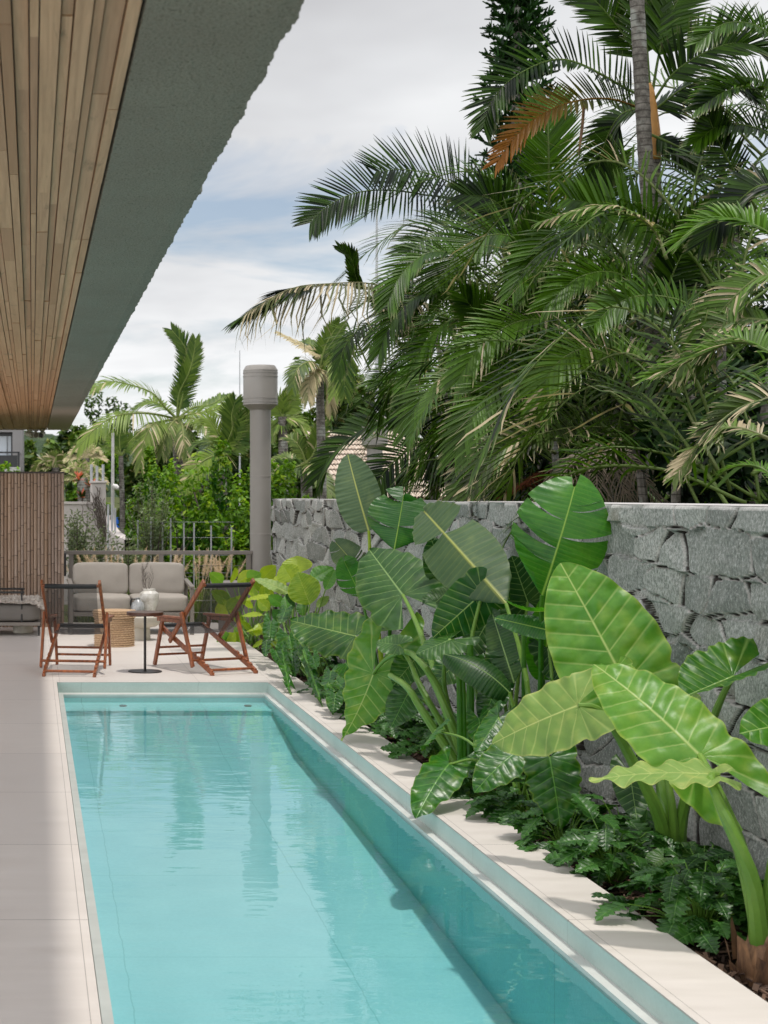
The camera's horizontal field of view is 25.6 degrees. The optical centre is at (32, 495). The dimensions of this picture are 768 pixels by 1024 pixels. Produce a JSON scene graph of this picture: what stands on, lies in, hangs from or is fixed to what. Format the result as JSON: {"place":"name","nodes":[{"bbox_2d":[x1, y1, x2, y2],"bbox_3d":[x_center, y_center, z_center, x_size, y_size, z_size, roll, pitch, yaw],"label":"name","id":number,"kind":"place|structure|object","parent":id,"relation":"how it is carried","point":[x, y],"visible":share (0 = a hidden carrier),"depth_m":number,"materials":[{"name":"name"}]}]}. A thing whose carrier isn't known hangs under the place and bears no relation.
{"place":"outdoors","nodes":[
{"label":"outdoors","id":0,"kind":"place"},
{"bbox_2d":[24,430,216,496],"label":"hill","id":1,"kind":"structure","parent":0,"point":[39,443],"depth_m":214.43,"materials":[{"name":"plant"}]},
{"bbox_2d":[0,0,303,429],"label":"house roof","id":2,"kind":"structure","parent":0,"point":[119,120],"depth_m":4.75,"materials":[{"name":"green paint"}]},
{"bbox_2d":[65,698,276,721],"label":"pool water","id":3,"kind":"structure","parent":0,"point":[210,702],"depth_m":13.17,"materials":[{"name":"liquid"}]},
{"bbox_2d":[64,497,635,1022],"bbox_3d":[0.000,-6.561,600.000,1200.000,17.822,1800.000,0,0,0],"label":"ground","id":4,"kind":"structure","parent":0,"point":[116,501],"depth_m":141.19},
{"bbox_2d":[0,430,23,471],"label":"grey house","id":5,"kind":"structure","parent":4,"relation":"on","point":[12,447],"depth_m":40.00,"materials":[{"name":"paint"}]},
{"bbox_2d":[0,436,10,454],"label":"window pane","id":6,"kind":"structure","parent":5,"relation":"in","point":[5,441],"depth_m":40.42,"materials":[{"name":"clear glass"}]},
{"bbox_2d":[24,436,54,471],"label":"leafy tree","id":7,"kind":"object","parent":4,"relation":"on","point":[30,458],"visible":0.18,"depth_m":74.58,"materials":[{"name":"green plant"}]},
{"bbox_2d":[29,449,76,473],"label":"garden palm","id":8,"kind":"object","parent":4,"relation":"on","point":[53,461],"visible":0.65,"depth_m":44.96,"materials":[{"name":"plant"}]},
{"bbox_2d":[37,423,104,500],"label":"leafy tree","id":9,"kind":"object","parent":4,"relation":"on","point":[67,440],"visible":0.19,"depth_m":59.82,"materials":[{"name":"green plant"}]},
{"bbox_2d":[64,508,96,576],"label":"olive shrub","id":10,"kind":"object","parent":4,"relation":"on","point":[77,541],"visible":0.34,"depth_m":21.93,"materials":[{"name":"green plant"}]},
{"bbox_2d":[60,459,108,501],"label":"garden palm","id":11,"kind":"object","parent":4,"relation":"on","point":[79,466],"visible":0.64,"depth_m":34.98,"materials":[{"name":"plant"}]},
{"bbox_2d":[63,442,107,491],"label":"garden palm","id":12,"kind":"object","parent":4,"relation":"on","point":[89,455],"visible":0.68,"depth_m":36.98,"materials":[{"name":"plant"}]},
{"bbox_2d":[64,469,109,501],"bbox_3d":[1.095,0.010,32.550,1.079,1.071,0.541,0,0,0],"label":"bromeliad bed","id":13,"kind":"object","parent":4,"relation":"on","point":[70,486],"visible":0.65,"depth_m":32.49,"materials":[{"name":"green plant"}]},
{"bbox_2d":[65,443,118,515],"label":"leafy tree","id":14,"kind":"object","parent":4,"relation":"on","point":[72,496],"visible":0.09,"depth_m":40.65,"materials":[{"name":"green plant"}]},
{"bbox_2d":[76,523,116,561],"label":"olive shrub","id":15,"kind":"object","parent":4,"relation":"on","point":[99,558],"visible":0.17,"depth_m":22.23,"materials":[{"name":"green plant"}]},
{"bbox_2d":[64,464,134,583],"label":"boundary wall","id":16,"kind":"structure","parent":4,"relation":"on","point":[75,506],"depth_m":30.94,"materials":[{"name":"concrete"}]},
{"bbox_2d":[82,486,110,543],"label":"dry creeper","id":17,"kind":"object","parent":16,"relation":"attached to","point":[99,521],"visible":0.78,"depth_m":30.89,"materials":[{"name":"grey plant"}]},
{"bbox_2d":[84,384,133,495],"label":"leafy tree","id":18,"kind":"object","parent":4,"relation":"on","point":[90,417],"visible":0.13,"depth_m":90.20,"materials":[{"name":"green plant"}]},
{"bbox_2d":[111,433,118,514],"bbox_3d":[1.819,-0.125,35.928,0.140,2.526,0.242,0,0,-44],"label":"street pole","id":19,"kind":"object","parent":4,"relation":"on","point":[114,486],"visible":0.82,"depth_m":35.97,"materials":[{"name":"metal"}]},
{"bbox_2d":[90,415,142,534],"bbox_3d":[2.029,0.141,37.953,1.773,4.122,0.483,0,0,0],"label":"garden palm","id":20,"kind":"object","parent":4,"relation":"on","point":[125,444],"visible":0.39,"depth_m":37.96,"materials":[{"name":"plant"}]},
{"bbox_2d":[102,529,149,594],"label":"olive shrub","id":21,"kind":"object","parent":4,"relation":"on","point":[127,557],"visible":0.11,"depth_m":22.02,"materials":[{"name":"green plant"}]},
{"bbox_2d":[123,444,158,564],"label":"green bush","id":22,"kind":"object","parent":4,"relation":"on","point":[150,459],"visible":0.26,"depth_m":27.02,"materials":[{"name":"green plant"}]},
{"bbox_2d":[115,424,172,534],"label":"leafy tree","id":23,"kind":"object","parent":4,"relation":"on","point":[131,479],"visible":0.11,"depth_m":44.52,"materials":[{"name":"green plant"}]},
{"bbox_2d":[70,322,235,545],"bbox_3d":[2.349,-0.516,29.715,3.409,5.438,2.833,0,0,0],"label":"garden palm","id":24,"kind":"object","parent":4,"relation":"on","point":[189,358],"visible":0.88,"depth_m":29.36,"materials":[{"name":"plant"}]},
{"bbox_2d":[124,475,183,561],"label":"olive shrub","id":25,"kind":"object","parent":4,"relation":"on","point":[155,541],"visible":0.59,"depth_m":22.93,"materials":[{"name":"green plant"}]},
{"bbox_2d":[64,551,252,612],"bbox_3d":[1.585,1.225,20.400,2.390,1.050,0.060,0,0,0],"label":"metal railing","id":26,"kind":"object","parent":4,"relation":"on","point":[161,554],"visible":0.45,"depth_m":20.37,"materials":[{"name":"metal"}]},
{"bbox_2d":[131,457,188,556],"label":"green bush","id":27,"kind":"object","parent":4,"relation":"on","point":[169,483],"visible":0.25,"depth_m":24.88,"materials":[{"name":"green plant"}]},
{"bbox_2d":[141,497,224,621],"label":"green bush","id":28,"kind":"object","parent":4,"relation":"on","point":[201,544],"visible":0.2,"depth_m":23.49,"materials":[{"name":"green plant"}]},
{"bbox_2d":[137,517,233,622],"bbox_3d":[2.169,1.256,22.904,1.368,1.888,0.031,0,0,0],"label":"stake fence","id":29,"kind":"object","parent":4,"relation":"on","point":[194,537],"visible":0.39,"depth_m":22.89,"materials":[{"name":"metal"}]},
{"bbox_2d":[172,547,227,621],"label":"fountain grass","id":30,"kind":"object","parent":4,"relation":"on","point":[197,606],"depth_m":21.11,"materials":[{"name":"plant"}]},
{"bbox_2d":[162,422,237,564],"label":"leafy tree","id":31,"kind":"object","parent":4,"relation":"on","point":[194,435],"visible":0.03,"depth_m":46.00,"materials":[{"name":"green plant"}]},
{"bbox_2d":[166,447,249,617],"bbox_3d":[2.619,0.804,24.537,1.536,3.087,1.148,0,0,0],"label":"green bush","id":32,"kind":"object","parent":4,"relation":"on","point":[223,517],"visible":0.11,"depth_m":24.64,"materials":[{"name":"green plant"}]},
{"bbox_2d":[176,391,249,535],"bbox_3d":[3.071,0.226,26.542,1.319,3.954,1.555,0,0,12],"label":"garden palm","id":33,"kind":"object","parent":4,"relation":"on","point":[234,422],"visible":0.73,"depth_m":26.96,"materials":[{"name":"plant"}]},
{"bbox_2d":[197,489,249,582],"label":"green bush","id":34,"kind":"object","parent":4,"relation":"on","point":[241,542],"visible":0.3,"depth_m":23.28,"materials":[{"name":"green plant"}]},
{"bbox_2d":[209,547,245,582],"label":"fountain grass","id":35,"kind":"object","parent":4,"relation":"on","point":[216,567],"depth_m":21.31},
{"bbox_2d":[207,436,249,572],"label":"green bush","id":36,"kind":"object","parent":4,"relation":"on","point":[215,482],"visible":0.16,"depth_m":25.32,"materials":[{"name":"green plant"}]},
{"bbox_2d":[196,431,272,542],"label":"leafy tree","id":37,"kind":"object","parent":4,"relation":"on","point":[245,461],"visible":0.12,"depth_m":43.34,"materials":[{"name":"green plant"}]},
{"bbox_2d":[243,364,277,622],"bbox_3d":[2.885,0.029,20.450,0.440,3.342,0.440,0,0,0],"label":"vent post","id":38,"kind":"object","parent":4,"relation":"on","point":[260,392],"visible":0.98,"depth_m":20.33,"materials":[{"name":"beige paint"}]},
{"bbox_2d":[271,386,311,498],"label":"garden palm","id":39,"kind":"object","parent":4,"relation":"on","point":[289,405],"visible":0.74,"depth_m":32.95,"materials":[{"name":"plant"}]},
{"bbox_2d":[271,458,312,549],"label":"green bush","id":40,"kind":"object","parent":4,"relation":"on","point":[277,480],"visible":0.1,"depth_m":26.40,"materials":[{"name":"green plant"}]},
{"bbox_2d":[271,401,334,498],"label":"leafy tree","id":41,"kind":"object","parent":4,"relation":"on","point":[310,422],"visible":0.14,"depth_m":41.68,"materials":[{"name":"green plant"}]},
{"bbox_2d":[271,420,335,498],"bbox_3d":[4.657,0.426,27.863,1.356,3.554,1.482,0,0,16],"label":"garden palm","id":42,"kind":"object","parent":4,"relation":"on","point":[301,449],"visible":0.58,"depth_m":27.95,"materials":[{"name":"plant"}]},
{"bbox_2d":[274,316,352,498],"bbox_3d":[4.489,-0.343,25.903,1.200,5.090,1.063,0,0,-8],"label":"garden palm","id":43,"kind":"object","parent":4,"relation":"on","point":[311,383],"visible":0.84,"depth_m":25.93,"materials":[{"name":"plant"}]},
{"bbox_2d":[323,365,394,430],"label":"leafy tree","id":44,"kind":"object","parent":4,"relation":"on","point":[344,404],"visible":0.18,"depth_m":43.11,"materials":[{"name":"green plant"}]},
{"bbox_2d":[223,240,518,499],"bbox_3d":[3.860,-1.035,18.404,5.649,3.937,2.943,0,0,-44],"label":"areca palm","id":45,"kind":"object","parent":4,"relation":"on","point":[342,361],"visible":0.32,"depth_m":17.02,"materials":[{"name":"plant"}]},
{"bbox_2d":[362,416,387,480],"bbox_3d":[5.823,0.024,27.500,0.440,2.752,0.440,0,0,0],"label":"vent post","id":46,"kind":"object","parent":4,"relation":"on","point":[372,443],"visible":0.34,"depth_m":27.37,"materials":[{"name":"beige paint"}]},
{"bbox_2d":[305,431,445,499],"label":"tiled roof house","id":47,"kind":"structure","parent":4,"relation":"on","point":[333,467],"depth_m":34.29,"materials":[{"name":"tile"}]},
{"bbox_2d":[375,208,378,411],"bbox_3d":[7.244,-1.966,34.000,0.074,8.132,0.074,0,0,0],"label":"mast","id":48,"kind":"object","parent":4,"relation":"on","point":[376,274],"visible":0.12,"depth_m":33.98,"materials":[{"name":"metal"}]},
{"bbox_2d":[290,126,564,499],"bbox_3d":[5.084,-1.540,18.951,3.436,4.949,5.388,0,0,16],"label":"areca palm","id":49,"kind":"object","parent":4,"relation":"on","point":[318,218],"visible":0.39,"depth_m":17.22,"materials":[{"name":"plant"}]},
{"bbox_2d":[300,233,624,500],"bbox_3d":[4.040,-0.757,15.830,4.090,3.386,3.454,0,0,-36],"label":"areca palm","id":50,"kind":"object","parent":4,"relation":"on","point":[391,293],"visible":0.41,"depth_m":14.72,"materials":[{"name":"plant"}]},
{"bbox_2d":[463,0,565,304],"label":"tall conifer","id":51,"kind":"object","parent":4,"relation":"on","point":[514,20],"visible":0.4,"depth_m":25.82,"materials":[{"name":"plant"}]},
{"bbox_2d":[270,499,767,879],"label":"stone wall","id":52,"kind":"structure","parent":4,"relation":"on","point":[691,578],"depth_m":7.55,"materials":[{"name":"stone"}]},
{"bbox_2d":[496,470,552,499],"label":"withered fern","id":53,"kind":"object","parent":4,"relation":"on","point":[530,480],"visible":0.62,"depth_m":12.03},
{"bbox_2d":[332,317,767,503],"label":"areca palm","id":54,"kind":"object","parent":4,"relation":"on","point":[756,338],"visible":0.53,"depth_m":11.49,"materials":[{"name":"plant"}]},
{"bbox_2d":[342,78,766,500],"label":"areca palm","id":55,"kind":"object","parent":4,"relation":"on","point":[468,199],"visible":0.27,"depth_m":15.93,"materials":[{"name":"plant"}]},
{"bbox_2d":[466,391,645,500],"bbox_3d":[5.811,-0.188,16.500,2.720,2.381,2.087,0,0,0],"label":"dark shrub","id":56,"kind":"object","parent":4,"relation":"on","point":[518,493],"visible":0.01,"depth_m":16.41,"materials":[{"name":"green plant"}]},
{"bbox_2d":[361,166,767,496],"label":"areca palm","id":57,"kind":"object","parent":4,"relation":"on","point":[556,297],"visible":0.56,"depth_m":12.26,"materials":[{"name":"plant"}]},
{"bbox_2d":[388,200,767,526],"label":"areca palm","id":58,"kind":"object","parent":4,"relation":"on","point":[471,307],"visible":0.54,"depth_m":12.13,"materials":[{"name":"plant"}]},
{"bbox_2d":[429,126,767,503],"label":"areca palm","id":59,"kind":"object","parent":4,"relation":"on","point":[728,214],"visible":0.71,"depth_m":10.95,"materials":[{"name":"plant"}]},
{"bbox_2d":[439,266,767,547],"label":"areca palm","id":60,"kind":"object","parent":4,"relation":"on","point":[707,428],"visible":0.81,"depth_m":10.08,"materials":[{"name":"plant"}]},
{"bbox_2d":[460,0,767,419],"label":"crownshaft palm","id":61,"kind":"object","parent":4,"relation":"on","point":[669,24],"visible":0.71,"depth_m":13.13,"materials":[{"name":"plant"}]},
{"bbox_2d":[510,307,767,502],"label":"dark shrub","id":62,"kind":"object","parent":4,"relation":"on","point":[756,356],"visible":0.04,"depth_m":13.66,"materials":[{"name":"green plant"}]},
{"bbox_2d":[629,0,661,476],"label":"ringed trunk palm","id":63,"kind":"object","parent":4,"relation":"on","point":[641,77],"visible":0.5,"depth_m":12.85,"materials":[{"name":"plant"}]},
{"bbox_2d":[538,0,767,420],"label":"areca palm","id":64,"kind":"object","parent":4,"relation":"on","point":[714,127],"visible":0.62,"depth_m":12.41,"materials":[{"name":"plant"}]},
{"bbox_2d":[547,246,767,503],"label":"dark shrub","id":65,"kind":"object","parent":4,"relation":"on","point":[584,296],"visible":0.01,"depth_m":17.40,"materials":[{"name":"green plant"}]},
{"bbox_2d":[628,395,767,503],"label":"dark shrub","id":66,"kind":"object","parent":4,"relation":"on","point":[742,475],"visible":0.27,"depth_m":10.49,"materials":[{"name":"green plant"}]},
{"bbox_2d":[691,231,767,373],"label":"dark shrub","id":67,"kind":"object","parent":4,"relation":"on","point":[762,301],"visible":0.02,"depth_m":15.26,"materials":[{"name":"green plant"}]},
{"bbox_2d":[0,625,767,1023],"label":"pool deck","id":68,"kind":"structure","parent":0,"point":[46,969],"depth_m":7.12,"materials":[{"name":"stone"}]},
{"bbox_2d":[0,588,40,635],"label":"daybed","id":69,"kind":"object","parent":68,"relation":"on","point":[15,614],"visible":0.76,"depth_m":18.38,"materials":[{"name":"fabric"}]},
{"bbox_2d":[0,594,44,608],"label":"sheepskin throw","id":70,"kind":"object","parent":69,"relation":"on","point":[37,601],"visible":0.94,"depth_m":18.41,"materials":[{"name":"fur"}]},
{"bbox_2d":[13,626,32,632],"bbox_3d":[-0.110,1.546,18.850,0.232,0.107,0.232,0,0,0],"label":"stone stool","id":71,"kind":"object","parent":68,"relation":"on","point":[22,629],"visible":0.57,"depth_m":18.75,"materials":[{"name":"stone"}]},
{"bbox_2d":[0,472,64,626],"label":"bamboo screen","id":72,"kind":"object","parent":68,"relation":"on","point":[31,530],"visible":0.76,"depth_m":19.60,"materials":[{"name":"wood"}]},
{"bbox_2d":[39,580,113,676],"bbox_3d":[0.405,1.178,14.752,0.600,0.856,1.061,0,0,9],"label":"folding chair","id":73,"kind":"object","parent":68,"relation":"on","point":[71,609],"visible":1,"depth_m":14.49,"materials":[{"name":"red wood"}]},
{"bbox_2d":[94,609,135,647],"bbox_3d":[0.873,1.411,17.200,0.471,0.378,0.470,0,0,0],"label":"straw basket","id":74,"kind":"object","parent":68,"relation":"on","point":[122,629],"visible":0.55,"depth_m":17.01,"materials":[{"name":"wicker"}]},
{"bbox_2d":[67,562,194,634],"bbox_3d":[1.140,1.197,18.930,1.441,0.806,0.841,0,0,0],"label":"outdoor sofa","id":75,"kind":"object","parent":68,"relation":"on","point":[170,584],"visible":0.58,"depth_m":19.10,"materials":[{"name":"fabric"}]},
{"bbox_2d":[127,610,162,673],"bbox_3d":[1.022,1.328,14.660,0.334,0.544,0.334,0,0,0],"label":"side table","id":76,"kind":"object","parent":68,"relation":"on","point":[144,613],"visible":1,"depth_m":14.62,"materials":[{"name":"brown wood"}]},
{"bbox_2d":[134,616,159,640],"bbox_3d":[1.210,1.468,17.900,0.436,0.263,0.436,0,0,0],"label":"bowl table","id":77,"kind":"object","parent":68,"relation":"on","point":[151,621],"visible":0.52,"depth_m":17.77,"materials":[{"name":"stone"}]},
{"bbox_2d":[130,597,144,616],"bbox_3d":[1.165,1.233,17.860,0.155,0.206,0.155,0,0,45],"label":"ceramic jug","id":78,"kind":"object","parent":77,"relation":"on","point":[137,604],"visible":0.77,"depth_m":17.81,"materials":[{"name":"grey ceramic"}]},
{"bbox_2d":[139,588,158,610],"bbox_3d":[1.300,1.188,17.980,0.222,0.296,0.222,0,0,0],"label":"vase","id":79,"kind":"object","parent":77,"relation":"on","point":[149,598],"visible":0.84,"depth_m":17.90,"materials":[{"name":"beige ceramic"}]},
{"bbox_2d":[153,578,257,675],"bbox_3d":[1.593,1.178,14.895,0.600,0.856,1.061,0,0,-24],"label":"folding chair","id":80,"kind":"object","parent":68,"relation":"on","point":[222,608],"visible":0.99,"depth_m":14.67,"materials":[{"name":"red wood"}]},
{"bbox_2d":[57,683,696,1023],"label":"pool basin","id":81,"kind":"object","parent":68,"relation":"in","point":[254,865],"visible":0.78,"depth_m":8.12,"materials":[{"name":"liquid"}]},
{"bbox_2d":[26,0,767,456],"label":"sky","id":82,"kind":"structure","parent":0,"point":[347,72],"materials":[{"name":"white"}]},
{"bbox_2d":[341,547,509,762],"bbox_3d":[2.372,0.976,9.848,0.582,1.258,1.924,0,0,-9],"label":"elephant ear plant","id":83,"kind":"object","parent":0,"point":[387,580],"visible":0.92,"depth_m":10.24,"materials":[{"name":"green plant"}]},
{"bbox_2d":[410,700,581,827],"bbox_3d":[2.223,1.342,8.066,0.648,0.545,1.340,0,0,0],"label":"heartleaf plant","id":84,"kind":"object","parent":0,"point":[553,781],"visible":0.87,"depth_m":7.96,"materials":[{"name":"green plant"}]},
{"bbox_2d":[251,635,767,997],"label":"planting bed","id":85,"kind":"object","parent":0,"point":[720,940],"visible":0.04,"depth_m":6.76,"materials":[{"name":"brown soil"}]},
{"bbox_2d":[223,580,259,640],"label":"garden plinth","id":86,"kind":"structure","parent":85,"relation":"on","point":[245,607],"depth_m":18.60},
{"bbox_2d":[209,565,279,649],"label":"calathea plant","id":87,"kind":"object","parent":85,"relation":"on","point":[268,571],"visible":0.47,"depth_m":17.63,"materials":[{"name":"green plant"}]},
{"bbox_2d":[242,556,335,676],"bbox_3d":[2.401,1.134,15.549,0.601,1.092,1.594,0,0,-21],"label":"plant","id":88,"kind":"object","parent":85,"relation":"on","point":[302,590],"visible":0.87,"depth_m":15.27,"materials":[{"name":"green plant"}]},
{"bbox_2d":[261,594,337,714],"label":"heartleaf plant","id":89,"kind":"object","parent":85,"relation":"on","point":[291,655],"visible":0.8,"depth_m":13.68,"materials":[{"name":"green plant"}]},
{"bbox_2d":[303,648,342,675],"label":"lobed shrub","id":90,"kind":"object","parent":85,"relation":"on","point":[332,663],"visible":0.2,"depth_m":14.77,"materials":[{"name":"green plant"}]},
{"bbox_2d":[290,609,387,712],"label":"elephant ear plant","id":91,"kind":"object","parent":85,"relation":"on","point":[326,633],"visible":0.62,"depth_m":13.28,"materials":[{"name":"green plant"}]},
{"bbox_2d":[329,454,425,665],"bbox_3d":[2.638,0.670,12.618,0.459,2.017,1.361,0,0,-13],"label":"bird of paradise plant","id":92,"kind":"object","parent":85,"relation":"on","point":[363,504],"visible":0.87,"depth_m":12.93,"materials":[{"name":"green plant"}]},
{"bbox_2d":[363,701,436,741],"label":"lobed shrub","id":93,"kind":"object","parent":85,"relation":"on","point":[382,727],"visible":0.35,"depth_m":10.77,"materials":[{"name":"green plant"}]},
{"bbox_2d":[380,722,449,762],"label":"lobed shrub","id":94,"kind":"object","parent":85,"relation":"on","point":[421,735],"visible":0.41,"depth_m":9.87,"materials":[{"name":"green plant"}]},
{"bbox_2d":[385,537,559,799],"bbox_3d":[2.660,0.974,9.471,0.545,1.420,2.062,0,0,-13],"label":"elephant ear plant","id":95,"kind":"object","parent":85,"relation":"on","point":[400,708],"visible":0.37,"depth_m":9.44,"materials":[{"name":"green plant"}]},
{"bbox_2d":[451,768,530,800],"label":"lobed shrub","id":96,"kind":"object","parent":85,"relation":"on","point":[459,793],"visible":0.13,"depth_m":8.57,"materials":[{"name":"green plant"}]},
{"bbox_2d":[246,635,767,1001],"bbox_3d":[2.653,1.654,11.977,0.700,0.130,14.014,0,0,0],"label":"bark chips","id":97,"kind":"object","parent":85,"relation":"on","point":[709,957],"visible":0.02,"depth_m":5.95,"materials":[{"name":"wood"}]},
{"bbox_2d":[412,474,611,799],"bbox_3d":[2.489,0.782,9.084,0.514,1.786,1.734,0,0,-19],"label":"bird of paradise plant","id":98,"kind":"object","parent":85,"relation":"on","point":[451,557],"visible":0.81,"depth_m":8.77,"materials":[{"name":"green plant"}]},
{"bbox_2d":[464,775,594,826],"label":"lobed shrub","id":99,"kind":"object","parent":85,"relation":"on","point":[498,809],"visible":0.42,"depth_m":8.00,"materials":[{"name":"green plant"}]},
{"bbox_2d":[500,800,636,852],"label":"lobed shrub","id":100,"kind":"object","parent":85,"relation":"on","point":[528,827],"visible":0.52,"depth_m":7.45,"materials":[{"name":"green plant"}]},
{"bbox_2d":[563,794,655,854],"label":"lobed shrub","id":101,"kind":"object","parent":85,"relation":"on","point":[644,823],"visible":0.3,"depth_m":7.45,"materials":[{"name":"green plant"}]},
{"bbox_2d":[543,793,680,885],"bbox_3d":[2.490,1.497,7.004,0.622,0.351,0.609,0,0,-44],"label":"lobed shrub","id":102,"kind":"object","parent":85,"relation":"on","point":[609,863],"visible":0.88,"depth_m":6.88,"materials":[{"name":"green plant"}]},
{"bbox_2d":[492,562,767,869],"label":"elephant ear plant","id":103,"kind":"object","parent":85,"relation":"on","point":[592,618],"visible":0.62,"depth_m":7.09,"materials":[{"name":"green plant"}]},
{"bbox_2d":[591,857,763,954],"bbox_3d":[2.491,1.533,6.087,0.787,0.312,0.779,0,0,0],"label":"lobed shrub","id":104,"kind":"object","parent":85,"relation":"on","point":[679,891],"visible":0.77,"depth_m":5.99,"materials":[{"name":"green plant"}]},
{"bbox_2d":[589,663,767,988],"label":"elephant ear plant","id":105,"kind":"object","parent":85,"relation":"on","point":[675,736],"visible":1,"depth_m":5.90,"materials":[{"name":"green plant"}]},
{"bbox_2d":[618,834,760,890],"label":"lobed shrub","id":106,"kind":"object","parent":85,"relation":"on","point":[700,856],"visible":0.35,"depth_m":6.72,"materials":[{"name":"green plant"}]},
{"bbox_2d":[697,880,763,928],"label":"lobed shrub","id":107,"kind":"object","parent":85,"relation":"on","point":[743,916],"visible":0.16,"depth_m":5.99,"materials":[{"name":"green plant"}]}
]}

